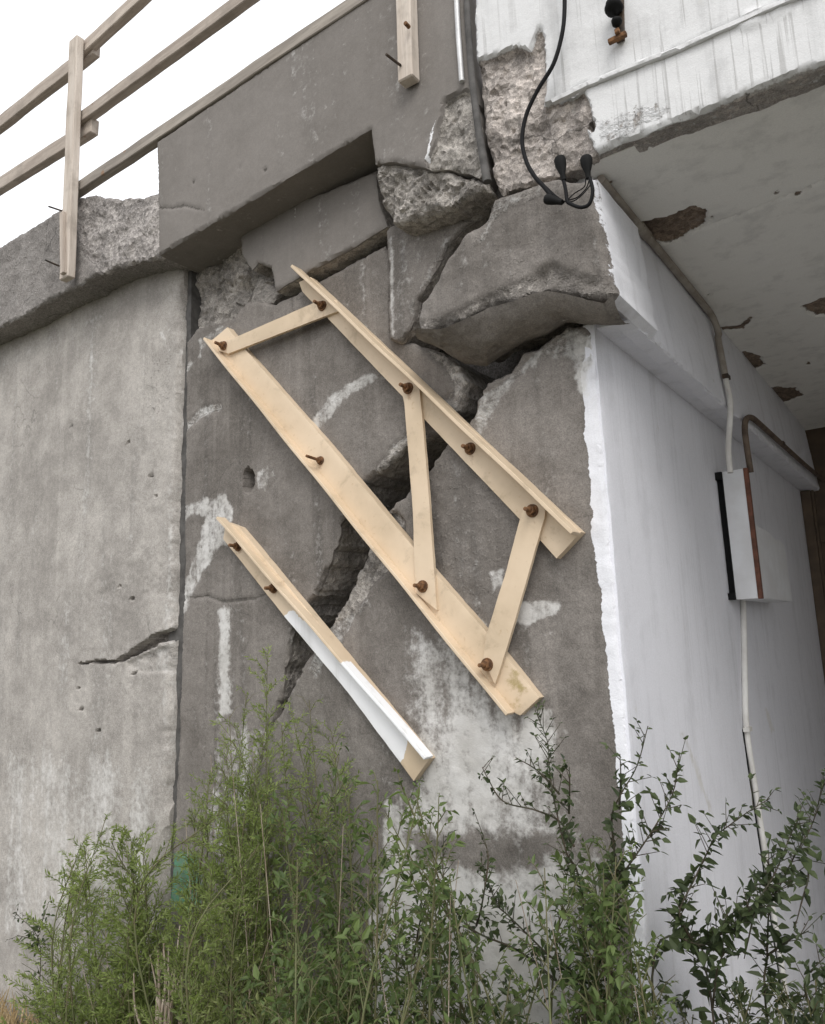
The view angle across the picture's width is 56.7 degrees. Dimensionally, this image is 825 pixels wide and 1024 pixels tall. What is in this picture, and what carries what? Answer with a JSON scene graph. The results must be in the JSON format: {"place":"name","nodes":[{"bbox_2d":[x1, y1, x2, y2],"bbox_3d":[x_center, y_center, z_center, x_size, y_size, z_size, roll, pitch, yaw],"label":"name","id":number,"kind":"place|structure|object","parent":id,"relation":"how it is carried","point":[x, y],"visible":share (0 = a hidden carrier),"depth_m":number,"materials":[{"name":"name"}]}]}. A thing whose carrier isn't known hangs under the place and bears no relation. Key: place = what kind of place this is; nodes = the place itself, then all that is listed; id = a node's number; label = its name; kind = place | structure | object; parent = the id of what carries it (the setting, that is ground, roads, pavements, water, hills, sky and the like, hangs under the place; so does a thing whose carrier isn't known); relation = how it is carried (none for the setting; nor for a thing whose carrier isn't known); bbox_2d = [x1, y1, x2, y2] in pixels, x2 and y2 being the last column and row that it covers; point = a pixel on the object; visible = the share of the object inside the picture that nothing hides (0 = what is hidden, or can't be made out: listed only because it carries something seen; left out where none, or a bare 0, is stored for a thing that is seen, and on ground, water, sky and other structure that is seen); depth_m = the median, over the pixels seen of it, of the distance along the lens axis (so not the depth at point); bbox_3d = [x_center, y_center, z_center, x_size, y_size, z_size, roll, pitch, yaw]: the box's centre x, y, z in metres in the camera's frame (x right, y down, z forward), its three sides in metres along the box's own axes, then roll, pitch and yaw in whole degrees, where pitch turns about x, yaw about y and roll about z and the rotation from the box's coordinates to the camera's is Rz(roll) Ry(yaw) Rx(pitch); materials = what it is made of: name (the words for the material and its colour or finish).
{"place":"outdoors","nodes":[
{"label":"outdoors","id":0,"kind":"place"},
{"bbox_2d":[0,0,344,246],"label":"sky","id":1,"kind":"structure","parent":0,"point":[35,35],"materials":[{"name":"white"}]},
{"bbox_2d":[0,1009,824,1023],"bbox_3d":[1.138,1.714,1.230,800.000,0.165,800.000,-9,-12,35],"label":"ground","id":2,"kind":"structure","parent":0,"point":[821,1017],"depth_m":3.14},
{"bbox_2d":[5,900,55,1020],"bbox_3d":[-1.500,1.857,3.011,0.214,0.610,0.120,-9,-12,35],"label":"shrub","id":3,"kind":"object","parent":2,"relation":"on","point":[34,928],"visible":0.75,"depth_m":3.04,"materials":[{"name":"green plant"}]},
{"bbox_2d":[0,986,87,1023],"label":"dry grass","id":4,"kind":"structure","parent":2,"relation":"on","point":[11,1018],"depth_m":3.08,"materials":[{"name":"plant"}]},
{"bbox_2d":[0,194,200,1023],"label":"wing wall","id":5,"kind":"structure","parent":2,"relation":"on","point":[93,395],"depth_m":3.21,"materials":[{"name":"concrete"}]},
{"bbox_2d":[0,813,201,1023],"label":"feathery weed","id":6,"kind":"object","parent":2,"relation":"on","point":[117,1005],"visible":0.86,"depth_m":2.54,"materials":[{"name":"green plant"}]},
{"bbox_2d":[133,926,192,1023],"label":"dry stalks","id":7,"kind":"object","parent":2,"relation":"on","point":[162,1005],"visible":0.59,"depth_m":2.33,"materials":[{"name":"beige plant"}]},
{"bbox_2d":[97,771,310,1023],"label":"feathery weed","id":8,"kind":"object","parent":2,"relation":"on","point":[193,994],"visible":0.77,"depth_m":2.12,"materials":[{"name":"green plant"}]},
{"bbox_2d":[173,645,364,1023],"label":"feathery weed","id":9,"kind":"object","parent":2,"relation":"on","point":[256,812],"visible":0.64,"depth_m":2.23,"materials":[{"name":"green plant"}]},
{"bbox_2d":[161,919,421,1023],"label":"pale weed","id":10,"kind":"object","parent":2,"relation":"on","point":[246,1009],"visible":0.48,"depth_m":1.95,"materials":[{"name":"green plant"}]},
{"bbox_2d":[222,742,534,1023],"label":"leafy weed","id":11,"kind":"object","parent":2,"relation":"on","point":[356,976],"visible":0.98,"depth_m":1.65,"materials":[{"name":"green plant"}]},
{"bbox_2d":[340,916,538,1023],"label":"leafy weed","id":12,"kind":"object","parent":2,"relation":"on","point":[514,1009],"visible":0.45,"depth_m":1.70,"materials":[{"name":"green plant"}]},
{"bbox_2d":[166,171,824,1023],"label":"bridge abutment","id":13,"kind":"object","parent":2,"relation":"on","point":[564,359],"visible":0.75,"depth_m":2.31,"materials":[{"name":"concrete"}]},
{"bbox_2d":[216,517,434,780],"bbox_3d":[-0.313,0.384,2.426,0.870,0.853,0.074,-9,-12,35],"label":"wooden strip","id":14,"kind":"object","parent":13,"relation":"attached to","point":[412,753],"visible":1,"depth_m":2.37,"materials":[{"name":"wood"}]},
{"bbox_2d":[203,265,584,714],"bbox_3d":[-0.180,-0.141,2.389,1.443,1.492,0.101,-9,-12,35],"label":"brace","id":15,"kind":"object","parent":13,"relation":"attached to","point":[476,644],"visible":1,"depth_m":2.24,"materials":[{"name":"wood"}]},
{"bbox_2d":[157,0,824,429],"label":"bridge deck","id":16,"kind":"structure","parent":13,"relation":"on","point":[695,128],"depth_m":2.20,"materials":[{"name":"concrete"}]},
{"bbox_2d":[0,0,418,282],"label":"wooden railing","id":17,"kind":"object","parent":16,"relation":"on","point":[82,128],"visible":0.97,"depth_m":3.25,"materials":[{"name":"wood"}]},
{"bbox_2d":[520,0,594,208],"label":"cable","id":18,"kind":"object","parent":16,"relation":"hanging from","point":[551,197],"visible":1,"depth_m":1.89,"materials":[{"name":"black rubber"}]},
{"bbox_2d":[604,0,626,44],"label":"hanger","id":19,"kind":"object","parent":16,"relation":"attached to","point":[614,10],"visible":1,"depth_m":1.87,"materials":[{"name":"metal"}]},
{"bbox_2d":[597,175,732,473],"bbox_3d":[0.839,-0.505,2.385,0.059,0.637,1.120,-9,-12,35],"label":"conduit","id":20,"kind":"object","parent":13,"relation":"attached to","point":[645,232],"visible":0.99,"depth_m":2.67,"materials":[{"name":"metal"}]},
{"bbox_2d":[715,468,791,602],"bbox_3d":[1.369,0.114,3.056,0.121,0.483,0.604,-9,-12,35],"label":"electrical box","id":21,"kind":"object","parent":13,"relation":"attached to","point":[756,564],"visible":1,"depth_m":2.83,"materials":[{"name":"white metal"}]},
{"bbox_2d":[740,600,788,1023],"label":"conduit","id":22,"kind":"object","parent":13,"relation":"attached to","point":[747,729],"visible":0.62,"depth_m":2.71,"materials":[{"name":"white plastic"}]},
{"bbox_2d":[742,414,824,481],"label":"conduit","id":23,"kind":"object","parent":13,"relation":"attached to","point":[766,430],"visible":1,"depth_m":3.14,"materials":[{"name":"metal"}]},
{"bbox_2d":[407,808,586,1023],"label":"leafy spray","id":24,"kind":"object","parent":2,"relation":"on","point":[499,903],"visible":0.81,"depth_m":1.70,"materials":[{"name":"green plant"}]},
{"bbox_2d":[477,700,605,1020],"bbox_3d":[0.286,1.139,1.662,0.324,1.421,0.166,-9,-12,35],"label":"leafy spray","id":25,"kind":"object","parent":2,"relation":"on","point":[566,836],"visible":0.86,"depth_m":1.70,"materials":[{"name":"green plant"}]},
{"bbox_2d":[487,834,683,1023],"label":"leafy weed","id":26,"kind":"object","parent":2,"relation":"on","point":[602,932],"visible":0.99,"depth_m":1.56,"materials":[{"name":"green plant"}]},
{"bbox_2d":[595,717,690,1023],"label":"leafy spray","id":27,"kind":"object","parent":2,"relation":"on","point":[621,869],"visible":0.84,"depth_m":1.63,"materials":[{"name":"green plant"}]},
{"bbox_2d":[656,773,781,1023],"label":"leafy spray","id":28,"kind":"object","parent":2,"relation":"on","point":[682,931],"visible":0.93,"depth_m":1.66,"materials":[{"name":"green plant"}]},
{"bbox_2d":[645,797,818,1023],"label":"leafy spray","id":29,"kind":"object","parent":2,"relation":"on","point":[745,915],"visible":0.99,"depth_m":1.58,"materials":[{"name":"green plant"}]},
{"bbox_2d":[659,961,824,1023],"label":"leafy weed","id":30,"kind":"object","parent":2,"relation":"on","point":[784,1011],"visible":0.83,"depth_m":1.61,"materials":[{"name":"green plant"}]},
{"bbox_2d":[745,768,824,1023],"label":"leafy spray","id":31,"kind":"object","parent":2,"relation":"on","point":[782,946],"visible":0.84,"depth_m":1.62,"materials":[{"name":"green plant"}]},
{"bbox_2d":[800,490,824,679],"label":"timber post","id":32,"kind":"object","parent":2,"relation":"on","point":[813,539],"visible":1,"depth_m":4.45,"materials":[{"name":"brown wood"}]},
{"bbox_2d":[805,427,824,568],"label":"timber screen","id":33,"kind":"object","parent":2,"relation":"on","point":[816,440],"depth_m":4.65,"materials":[{"name":"brown wood"}]}
]}

